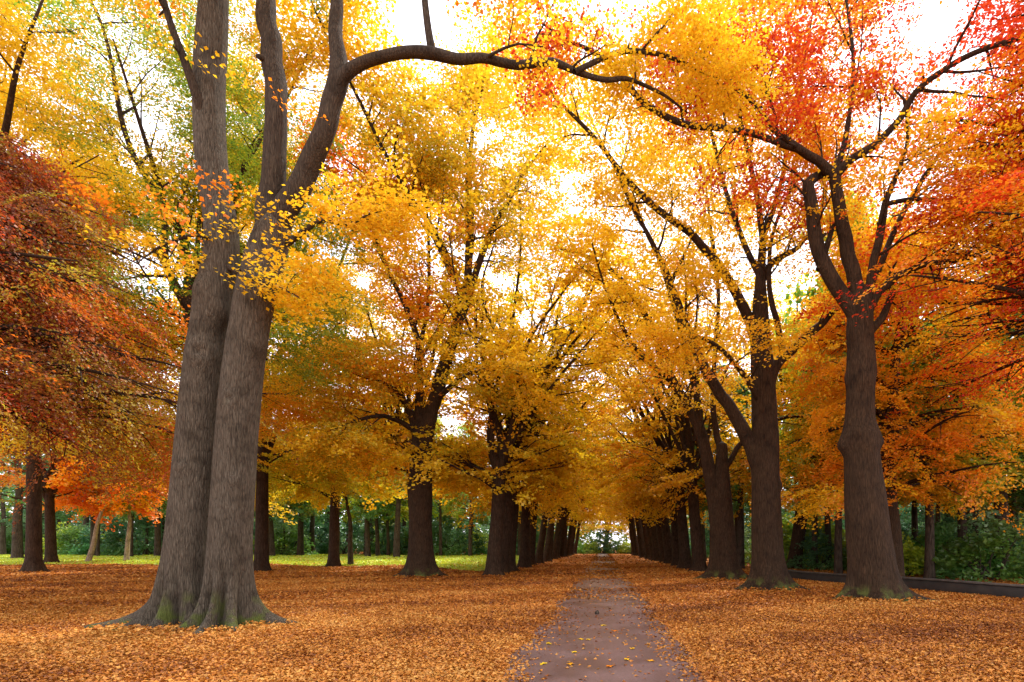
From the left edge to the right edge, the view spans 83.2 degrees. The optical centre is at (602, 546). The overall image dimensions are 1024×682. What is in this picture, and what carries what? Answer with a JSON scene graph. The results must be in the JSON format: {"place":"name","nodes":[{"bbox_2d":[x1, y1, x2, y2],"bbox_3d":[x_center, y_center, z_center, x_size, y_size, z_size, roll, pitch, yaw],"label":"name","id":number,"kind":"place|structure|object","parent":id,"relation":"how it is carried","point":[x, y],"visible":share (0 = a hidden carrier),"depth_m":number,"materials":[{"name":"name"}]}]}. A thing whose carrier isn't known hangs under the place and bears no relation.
{"place":"outdoors","nodes":[
{"label":"outdoors","id":0,"kind":"place"},
{"bbox_2d":[0,554,518,570],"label":"lawn","id":1,"kind":"structure","parent":0,"point":[292,559],"depth_m":55.28,"materials":[{"name":"green plant"}]},
{"bbox_2d":[0,445,43,553],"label":"woodland tree","id":2,"kind":"object","parent":1,"relation":"on","point":[3,533],"visible":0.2,"depth_m":75.20,"materials":[{"name":"orange plant"}]},
{"bbox_2d":[0,428,78,521],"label":"woodland tree","id":3,"kind":"object","parent":1,"relation":"on","point":[58,517],"visible":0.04,"depth_m":60.82,"materials":[{"name":"orange plant"}]},
{"bbox_2d":[0,444,79,557],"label":"woodland tree","id":4,"kind":"object","parent":1,"relation":"on","point":[17,544],"visible":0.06,"depth_m":59.81,"materials":[{"name":"orange plant"}]},
{"bbox_2d":[25,457,95,555],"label":"woodland tree","id":5,"kind":"object","parent":1,"relation":"on","point":[92,524],"depth_m":68.75,"materials":[{"name":"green plant"}]},
{"bbox_2d":[42,521,102,554],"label":"shrub","id":6,"kind":"object","parent":1,"relation":"on","point":[58,526],"visible":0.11,"depth_m":77.81,"materials":[{"name":"green plant"}]},
{"bbox_2d":[44,518,119,554],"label":"shrub","id":7,"kind":"object","parent":1,"relation":"on","point":[74,533],"visible":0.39,"depth_m":74.55,"materials":[{"name":"green plant"}]},
{"bbox_2d":[0,383,175,562],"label":"broadleaf tree","id":8,"kind":"object","parent":1,"relation":"on","point":[49,497],"visible":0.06,"depth_m":49.61,"materials":[{"name":"orange plant"}]},
{"bbox_2d":[66,515,142,554],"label":"shrub","id":9,"kind":"object","parent":1,"relation":"on","point":[85,546],"visible":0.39,"depth_m":73.59,"materials":[{"name":"green plant"}]},
{"bbox_2d":[42,455,167,561],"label":"sapling","id":10,"kind":"object","parent":1,"relation":"on","point":[65,481],"visible":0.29,"depth_m":50.50,"materials":[{"name":"orange plant"}]},
{"bbox_2d":[42,453,167,560],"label":"sapling","id":11,"kind":"object","parent":1,"relation":"on","point":[95,508],"visible":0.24,"depth_m":52.85,"materials":[{"name":"orange plant"}]},
{"bbox_2d":[100,513,164,555],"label":"shrub","id":12,"kind":"object","parent":1,"relation":"on","point":[113,550],"visible":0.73,"depth_m":70.26,"materials":[{"name":"green plant"}]},
{"bbox_2d":[104,490,165,555],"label":"woodland tree","id":13,"kind":"object","parent":1,"relation":"on","point":[131,540],"depth_m":64.28,"materials":[{"name":"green plant"}]},
{"bbox_2d":[125,424,172,555],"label":"woodland tree","id":14,"kind":"object","parent":1,"relation":"on","point":[157,540],"visible":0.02,"depth_m":65.81,"materials":[{"name":"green plant"}]},
{"bbox_2d":[106,225,307,524],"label":"avenue tree","id":15,"kind":"object","parent":1,"relation":"on","point":[178,304],"depth_m":46.80,"materials":[{"name":"yellow plant"}]},
{"bbox_2d":[253,519,318,555],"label":"shrub","id":16,"kind":"object","parent":1,"relation":"on","point":[282,541],"visible":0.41,"depth_m":74.12,"materials":[{"name":"green plant"}]},
{"bbox_2d":[269,436,313,555],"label":"woodland tree","id":17,"kind":"object","parent":1,"relation":"on","point":[271,536],"visible":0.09,"depth_m":67.72,"materials":[{"name":"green plant"}]},
{"bbox_2d":[168,306,449,566],"bbox_3d":[-20.428,-8.623,43.698,17.922,20.641,20.006,0,0,0],"label":"broadleaf tree","id":18,"kind":"object","parent":1,"relation":"on","point":[278,470],"visible":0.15,"depth_m":40.28,"materials":[{"name":"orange plant"}]},
{"bbox_2d":[283,431,340,554],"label":"woodland tree","id":19,"kind":"object","parent":1,"relation":"on","point":[300,545],"visible":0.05,"depth_m":71.75,"materials":[{"name":"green plant"}]},
{"bbox_2d":[282,480,347,553],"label":"woodland tree","id":20,"kind":"object","parent":1,"relation":"on","point":[312,527],"visible":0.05,"depth_m":78.04,"materials":[{"name":"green plant"}]},
{"bbox_2d":[282,487,363,523],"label":"woodland tree","id":21,"kind":"object","parent":1,"relation":"on","point":[308,514],"visible":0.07,"depth_m":67.53,"materials":[{"name":"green plant"}]},
{"bbox_2d":[302,495,363,521],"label":"woodland tree","id":22,"kind":"object","parent":1,"relation":"on","point":[321,512],"visible":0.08,"depth_m":66.98,"materials":[{"name":"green plant"}]},
{"bbox_2d":[315,518,363,553],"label":"shrub","id":23,"kind":"object","parent":1,"relation":"on","point":[323,548],"visible":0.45,"depth_m":82.45,"materials":[{"name":"green plant"}]},
{"bbox_2d":[283,461,405,564],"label":"sapling","id":24,"kind":"object","parent":1,"relation":"on","point":[300,493],"visible":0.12,"depth_m":46.86,"materials":[{"name":"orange plant"}]},
{"bbox_2d":[322,478,406,555],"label":"woodland tree","id":25,"kind":"object","parent":1,"relation":"on","point":[367,536],"visible":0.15,"depth_m":65.63,"materials":[{"name":"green plant"}]},
{"bbox_2d":[341,471,408,555],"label":"woodland tree","id":26,"kind":"object","parent":1,"relation":"on","point":[377,539],"visible":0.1,"depth_m":67.87,"materials":[{"name":"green plant"}]},
{"bbox_2d":[353,513,408,554],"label":"shrub","id":27,"kind":"object","parent":1,"relation":"on","point":[382,528],"visible":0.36,"depth_m":74.91,"materials":[{"name":"green plant"}]},
{"bbox_2d":[350,433,437,556],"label":"woodland tree","id":28,"kind":"object","parent":1,"relation":"on","point":[396,542],"visible":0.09,"depth_m":63.89,"materials":[{"name":"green plant"}]},
{"bbox_2d":[379,437,408,555],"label":"woodland tree","id":29,"kind":"object","parent":1,"relation":"on","point":[404,501],"visible":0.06,"depth_m":70.61,"materials":[{"name":"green plant"}]},
{"bbox_2d":[380,529,407,554],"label":"shrub","id":30,"kind":"object","parent":1,"relation":"on","point":[391,549],"visible":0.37,"depth_m":72.59,"materials":[{"name":"green plant"}]},
{"bbox_2d":[400,517,457,555],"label":"shrub","id":31,"kind":"object","parent":1,"relation":"on","point":[405,534],"visible":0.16,"depth_m":73.25,"materials":[{"name":"green plant"}]},
{"bbox_2d":[432,416,469,555],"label":"woodland tree","id":32,"kind":"object","parent":1,"relation":"on","point":[440,516],"visible":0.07,"depth_m":67.92,"materials":[{"name":"yellow plant"}]},
{"bbox_2d":[432,515,475,555],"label":"shrub","id":33,"kind":"object","parent":1,"relation":"on","point":[457,548],"visible":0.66,"depth_m":70.80,"materials":[{"name":"green plant"}]},
{"bbox_2d":[435,488,490,554],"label":"woodland tree","id":34,"kind":"object","parent":1,"relation":"on","point":[455,521],"visible":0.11,"depth_m":72.93,"materials":[{"name":"yellow plant"}]},
{"bbox_2d":[441,419,489,555],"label":"woodland tree","id":35,"kind":"object","parent":1,"relation":"on","point":[449,502],"visible":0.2,"depth_m":66.75,"materials":[{"name":"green plant"}]},
{"bbox_2d":[448,526,487,554],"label":"shrub","id":36,"kind":"object","parent":1,"relation":"on","point":[482,549],"visible":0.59,"depth_m":76.18,"materials":[{"name":"green plant"}]},
{"bbox_2d":[0,0,1023,547],"label":"sky","id":37,"kind":"structure","parent":0,"point":[937,22],"materials":[{"name":"white"}]},
{"bbox_2d":[1,549,1023,681],"bbox_3d":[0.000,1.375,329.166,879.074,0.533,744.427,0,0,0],"label":"ground","id":38,"kind":"structure","parent":0,"point":[614,555],"depth_m":12.30,"materials":[{"name":"brown plant"}]},
{"bbox_2d":[0,0,193,571],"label":"broadleaf tree","id":39,"kind":"object","parent":38,"relation":"on","point":[33,559],"visible":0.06,"depth_m":35.67,"materials":[{"name":"orange plant"}]},
{"bbox_2d":[0,0,271,434],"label":"broadleaf tree","id":40,"kind":"object","parent":38,"relation":"on","point":[13,49],"visible":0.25,"depth_m":19.86,"materials":[{"name":"yellow plant"}]},
{"bbox_2d":[0,129,299,533],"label":"japanese maple","id":41,"kind":"object","parent":38,"relation":"on","point":[23,340],"visible":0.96,"depth_m":13.71,"materials":[{"name":"brown plant"}]},
{"bbox_2d":[0,0,437,451],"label":"broadleaf tree","id":42,"kind":"object","parent":38,"relation":"on","point":[243,153],"visible":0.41,"depth_m":22.97,"materials":[{"name":"yellow plant"}]},
{"bbox_2d":[17,33,462,571],"bbox_3d":[-20.456,-13.478,36.423,23.691,30.392,20.162,0,0,0],"label":"broadleaf tree","id":43,"kind":"object","parent":38,"relation":"on","point":[261,555],"visible":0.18,"depth_m":34.56,"materials":[{"name":"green plant"}]},
{"bbox_2d":[279,516,347,553],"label":"shrub","id":44,"kind":"object","parent":38,"relation":"on","point":[317,531],"visible":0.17,"depth_m":86.45,"materials":[{"name":"green plant"}]},
{"bbox_2d":[268,253,527,511],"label":"avenue tree","id":45,"kind":"object","parent":38,"relation":"on","point":[399,469],"visible":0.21,"depth_m":36.06,"materials":[{"name":"yellow plant"}]},
{"bbox_2d":[230,0,608,576],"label":"avenue tree","id":46,"kind":"object","parent":38,"relation":"on","point":[432,173],"visible":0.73,"depth_m":27.32,"materials":[{"name":"yellow plant"}]},
{"bbox_2d":[55,0,799,633],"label":"twin tree","id":47,"kind":"object","parent":38,"relation":"on","point":[205,576],"visible":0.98,"depth_m":10.85,"materials":[{"name":"yellow plant"}]},
{"bbox_2d":[0,488,1019,552],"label":"wood","id":48,"kind":"object","parent":38,"relation":"on","point":[581,540],"visible":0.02,"depth_m":133.21,"materials":[{"name":"green plant"}]},
{"bbox_2d":[0,551,1023,681],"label":"fallen leaves","id":49,"kind":"object","parent":38,"relation":"on","point":[23,645],"depth_m":10.63,"materials":[{"name":"orange plant"}]},
{"bbox_2d":[393,237,636,570],"bbox_3d":[-4.537,-8.734,37.411,13.765,21.029,14.964,0,0,33],"label":"avenue tree","id":50,"kind":"object","parent":38,"relation":"on","point":[512,560],"visible":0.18,"depth_m":36.25,"materials":[{"name":"yellow plant"}]},
{"bbox_2d":[361,188,687,575],"bbox_3d":[-4.000,-7.652,29.962,16.211,18.740,16.040,0,0,-20],"label":"avenue tree","id":51,"kind":"object","parent":38,"relation":"on","point":[499,452],"visible":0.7,"depth_m":29.60,"materials":[{"name":"yellow plant"}]},
{"bbox_2d":[396,200,660,572],"bbox_3d":[-4.298,-9.372,33.932,14.487,22.243,15.055,0,0,18],"label":"avenue tree","id":52,"kind":"object","parent":38,"relation":"on","point":[509,502],"visible":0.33,"depth_m":32.78,"materials":[{"name":"yellow plant"}]},
{"bbox_2d":[433,263,634,567],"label":"avenue tree","id":53,"kind":"object","parent":38,"relation":"on","point":[524,559],"visible":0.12,"depth_m":41.95,"materials":[{"name":"yellow plant"}]},
{"bbox_2d":[467,350,630,564],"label":"avenue tree","id":54,"kind":"object","parent":38,"relation":"on","point":[532,541],"visible":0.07,"depth_m":47.45,"materials":[{"name":"yellow plant"}]},
{"bbox_2d":[478,413,625,558],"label":"avenue tree","id":55,"kind":"object","parent":38,"relation":"on","point":[556,541],"visible":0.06,"depth_m":70.19,"materials":[{"name":"yellow plant"}]},
{"bbox_2d":[503,352,635,562],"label":"avenue tree","id":56,"kind":"object","parent":38,"relation":"on","point":[540,547],"visible":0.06,"depth_m":53.27,"materials":[{"name":"yellow plant"}]},
{"bbox_2d":[520,423,618,559],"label":"avenue tree","id":57,"kind":"object","parent":38,"relation":"on","point":[583,504],"visible":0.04,"depth_m":64.06,"materials":[{"name":"yellow plant"}]},
{"bbox_2d":[537,438,606,557],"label":"avenue tree","id":58,"kind":"object","parent":38,"relation":"on","point":[564,512],"visible":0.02,"depth_m":75.16,"materials":[{"name":"yellow plant"}]},
{"bbox_2d":[548,444,606,556],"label":"avenue tree","id":59,"kind":"object","parent":38,"relation":"on","point":[562,546],"visible":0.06,"depth_m":81.59,"materials":[{"name":"yellow plant"}]},
{"bbox_2d":[554,459,613,555],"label":"avenue tree","id":60,"kind":"object","parent":38,"relation":"on","point":[569,537],"visible":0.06,"depth_m":93.76,"materials":[{"name":"plant"}]},
{"bbox_2d":[538,410,632,561],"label":"avenue tree","id":61,"kind":"object","parent":38,"relation":"on","point":[547,551],"visible":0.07,"depth_m":58.40,"materials":[{"name":"yellow plant"}]},
{"bbox_2d":[565,477,607,556],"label":"avenue tree","id":62,"kind":"object","parent":38,"relation":"on","point":[568,524],"visible":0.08,"depth_m":87.01,"materials":[{"name":"yellow plant"}]},
{"bbox_2d":[575,501,629,551],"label":"avenue tree","id":63,"kind":"object","parent":38,"relation":"on","point":[607,528],"visible":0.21,"depth_m":130.14,"materials":[{"name":"yellow plant"}]},
{"bbox_2d":[586,528,618,553],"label":"shrub","id":64,"kind":"object","parent":38,"relation":"on","point":[600,534],"visible":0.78,"depth_m":125.04,"materials":[{"name":"green plant"}]},
{"bbox_2d":[583,454,645,557],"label":"avenue tree","id":65,"kind":"object","parent":38,"relation":"on","point":[641,541],"visible":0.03,"depth_m":79.95,"materials":[{"name":"plant"}]},
{"bbox_2d":[593,487,638,555],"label":"avenue tree","id":66,"kind":"object","parent":38,"relation":"on","point":[635,540],"visible":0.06,"depth_m":97.56,"materials":[{"name":"plant"}]},
{"bbox_2d":[585,406,649,558],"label":"avenue tree","id":67,"kind":"object","parent":38,"relation":"on","point":[645,537],"visible":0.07,"depth_m":73.47,"materials":[{"name":"yellow plant"}]},
{"bbox_2d":[564,397,689,560],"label":"avenue tree","id":68,"kind":"object","parent":38,"relation":"on","point":[655,547],"depth_m":62.72,"materials":[{"name":"yellow plant"}]},
{"bbox_2d":[549,296,725,563],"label":"avenue tree","id":69,"kind":"object","parent":38,"relation":"on","point":[666,535],"visible":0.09,"depth_m":51.64,"materials":[{"name":"yellow plant"}]},
{"bbox_2d":[572,385,705,562],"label":"avenue tree","id":70,"kind":"object","parent":38,"relation":"on","point":[659,538],"visible":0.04,"depth_m":56.75,"materials":[{"name":"yellow plant"}]},
{"bbox_2d":[589,403,698,559],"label":"avenue tree","id":71,"kind":"object","parent":38,"relation":"on","point":[649,540],"visible":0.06,"depth_m":68.59,"materials":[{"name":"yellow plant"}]},
{"bbox_2d":[568,290,750,568],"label":"avenue tree","id":72,"kind":"object","parent":38,"relation":"on","point":[685,558],"visible":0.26,"depth_m":40.83,"materials":[{"name":"yellow plant"}]},
{"bbox_2d":[574,361,745,565],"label":"avenue tree","id":73,"kind":"object","parent":38,"relation":"on","point":[675,545],"visible":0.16,"depth_m":46.21,"materials":[{"name":"yellow plant"}]},
{"bbox_2d":[557,274,800,571],"bbox_3d":[4.539,-8.791,36.701,14.510,21.143,13.348,0,0,-40],"label":"avenue tree","id":74,"kind":"object","parent":38,"relation":"on","point":[690,477],"visible":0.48,"depth_m":36.02,"materials":[{"name":"yellow plant"}]},
{"bbox_2d":[427,0,935,591],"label":"avenue tree","id":75,"kind":"object","parent":38,"relation":"on","point":[761,446],"visible":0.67,"depth_m":19.52,"materials":[{"name":"yellow plant"}]},
{"bbox_2d":[483,91,886,580],"bbox_3d":[3.902,-10.241,27.203,19.300,23.808,10.093,0,0,-21],"label":"avenue tree","id":76,"kind":"object","parent":38,"relation":"on","point":[723,562],"visible":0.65,"depth_m":27.03,"materials":[{"name":"yellow plant"}]},
{"bbox_2d":[686,391,751,545],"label":"woodland tree","id":77,"kind":"object","parent":38,"relation":"on","point":[746,503],"visible":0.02,"depth_m":45.71,"materials":[{"name":"plant"}]},
{"bbox_2d":[672,370,789,568],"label":"woodland tree","id":78,"kind":"object","parent":38,"relation":"on","point":[740,538],"visible":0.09,"depth_m":40.82,"materials":[{"name":"orange plant"}]},
{"bbox_2d":[486,0,1023,601],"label":"maple tree","id":79,"kind":"object","parent":38,"relation":"on","point":[872,568],"visible":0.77,"depth_m":15.50,"materials":[{"name":"brown plant"}]},
{"bbox_2d":[745,510,845,565],"bbox_3d":[15.354,-0.664,43.999,9.328,6.144,9.721,0,0,-30],"label":"shrub","id":80,"kind":"object","parent":38,"relation":"on","point":[787,531],"visible":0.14,"depth_m":42.87,"materials":[{"name":"green plant"}]},
{"bbox_2d":[776,353,839,568],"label":"woodland tree","id":81,"kind":"object","parent":38,"relation":"on","point":[815,537],"visible":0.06,"depth_m":38.56,"materials":[{"name":"orange plant"}]},
{"bbox_2d":[783,307,840,568],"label":"woodland tree","id":82,"kind":"object","parent":38,"relation":"on","point":[828,529],"visible":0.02,"depth_m":40.12,"materials":[{"name":"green plant"}]},
{"bbox_2d":[786,527,845,569],"bbox_3d":[14.456,0.283,38.730,4.015,3.290,4.301,0,0,-22],"label":"shrub","id":83,"kind":"object","parent":38,"relation":"on","point":[807,546],"visible":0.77,"depth_m":38.07,"materials":[{"name":"green plant"}]},
{"bbox_2d":[715,200,930,568],"bbox_3d":[15.329,-11.025,38.915,16.660,25.579,17.313,0,0,37],"label":"avenue tree","id":84,"kind":"object","parent":38,"relation":"on","point":[798,534],"visible":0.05,"depth_m":39.50,"materials":[{"name":"plant"}]},
{"bbox_2d":[805,529,846,565],"bbox_3d":[16.785,0.393,40.987,5.234,3.308,5.023,0,0,-45],"label":"shrub","id":85,"kind":"object","parent":38,"relation":"on","point":[843,542],"visible":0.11,"depth_m":40.34,"materials":[{"name":"green plant"}]},
{"bbox_2d":[772,282,908,569],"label":"woodland tree","id":86,"kind":"object","parent":38,"relation":"on","point":[787,323],"visible":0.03,"depth_m":37.26,"materials":[{"name":"orange plant"}]},
{"bbox_2d":[777,355,921,573],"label":"woodland tree","id":87,"kind":"object","parent":38,"relation":"on","point":[838,562],"visible":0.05,"depth_m":30.85,"materials":[{"name":"orange plant"}]},
{"bbox_2d":[772,190,952,473],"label":"woodland tree","id":88,"kind":"object","parent":38,"relation":"on","point":[813,290],"visible":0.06,"depth_m":28.42,"materials":[{"name":"orange plant"}]},
{"bbox_2d":[742,208,1023,576],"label":"orange maple","id":89,"kind":"object","parent":38,"relation":"on","point":[893,452],"visible":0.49,"depth_m":22.42,"materials":[{"name":"brown plant"}]},
{"bbox_2d":[791,318,981,506],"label":"woodland tree","id":90,"kind":"object","parent":38,"relation":"on","point":[803,420],"visible":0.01,"depth_m":32.72,"materials":[{"name":"orange plant"}]},
{"bbox_2d":[788,569,1023,597],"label":"wall","id":91,"kind":"structure","parent":38,"relation":"on","point":[990,588],"depth_m":19.56,"materials":[{"name":"grey stone"}]},
{"bbox_2d":[793,0,1023,431],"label":"japanese maple","id":92,"kind":"object","parent":38,"relation":"on","point":[1010,289],"visible":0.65,"depth_m":15.41,"materials":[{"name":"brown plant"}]},
{"bbox_2d":[817,317,1023,578],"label":"woodland tree","id":93,"kind":"object","parent":38,"relation":"on","point":[929,565],"visible":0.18,"depth_m":25.32,"materials":[{"name":"orange plant"}]},
{"bbox_2d":[899,380,944,539],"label":"woodland tree","id":94,"kind":"object","parent":38,"relation":"on","point":[914,517],"visible":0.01,"depth_m":42.00,"materials":[{"name":"brown plant"}]},
{"bbox_2d":[899,503,945,542],"bbox_3d":[28.930,-0.942,54.287,8.456,6.467,7.893,0,0,29],"label":"shrub","id":95,"kind":"object","parent":38,"relation":"on","point":[908,524],"visible":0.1,"depth_m":53.24,"materials":[{"name":"green plant"}]},
{"bbox_2d":[902,532,943,576],"bbox_3d":[15.637,0.571,29.673,4.385,2.772,4.208,0,0,-15],"label":"shrub","id":96,"kind":"object","parent":38,"relation":"on","point":[917,553],"visible":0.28,"depth_m":28.74,"materials":[{"name":"green plant"}]},
{"bbox_2d":[906,512,989,564],"bbox_3d":[20.014,0.010,32.622,4.808,3.939,5.151,0,0,-10],"label":"shrub","id":97,"kind":"object","parent":38,"relation":"on","point":[949,518],"visible":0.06,"depth_m":32.04,"materials":[{"name":"green plant"}]},
{"bbox_2d":[878,294,1023,537],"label":"woodland tree","id":98,"kind":"object","parent":38,"relation":"on","point":[973,516],"visible":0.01,"depth_m":34.12,"materials":[{"name":"orange plant"}]},
{"bbox_2d":[904,508,1015,577],"bbox_3d":[18.568,-0.034,30.257,5.086,3.957,5.758,0,0,-25],"label":"shrub","id":99,"kind":"object","parent":38,"relation":"on","point":[949,528],"visible":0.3,"depth_m":29.78,"materials":[{"name":"green plant"}]},
{"bbox_2d":[908,403,1012,545],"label":"woodland tree","id":100,"kind":"object","parent":38,"relation":"on","point":[982,507],"visible":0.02,"depth_m":38.26,"materials":[{"name":"orange plant"}]},
{"bbox_2d":[900,328,1023,568],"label":"woodland tree","id":101,"kind":"object","parent":38,"relation":"on","point":[961,532],"visible":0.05,"depth_m":27.78,"materials":[{"name":"orange plant"}]},
{"bbox_2d":[902,260,1023,573],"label":"woodland tree","id":102,"kind":"object","parent":38,"relation":"on","point":[1005,504],"visible":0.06,"depth_m":29.18,"materials":[{"name":"orange plant"}]},
{"bbox_2d":[931,505,1023,583],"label":"shrub","id":103,"kind":"object","parent":38,"relation":"on","point":[948,562],"visible":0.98,"depth_m":26.21,"materials":[{"name":"green plant"}]},
{"bbox_2d":[953,318,1023,558],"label":"woodland tree","id":104,"kind":"object","parent":38,"relation":"on","point":[1020,505],"visible":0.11,"depth_m":32.31,"materials":[{"name":"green plant"}]},
{"bbox_2d":[500,554,705,681],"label":"path","id":105,"kind":"structure","parent":0,"point":[577,672],"depth_m":9.08,"materials":[{"name":"grey asphalt"}]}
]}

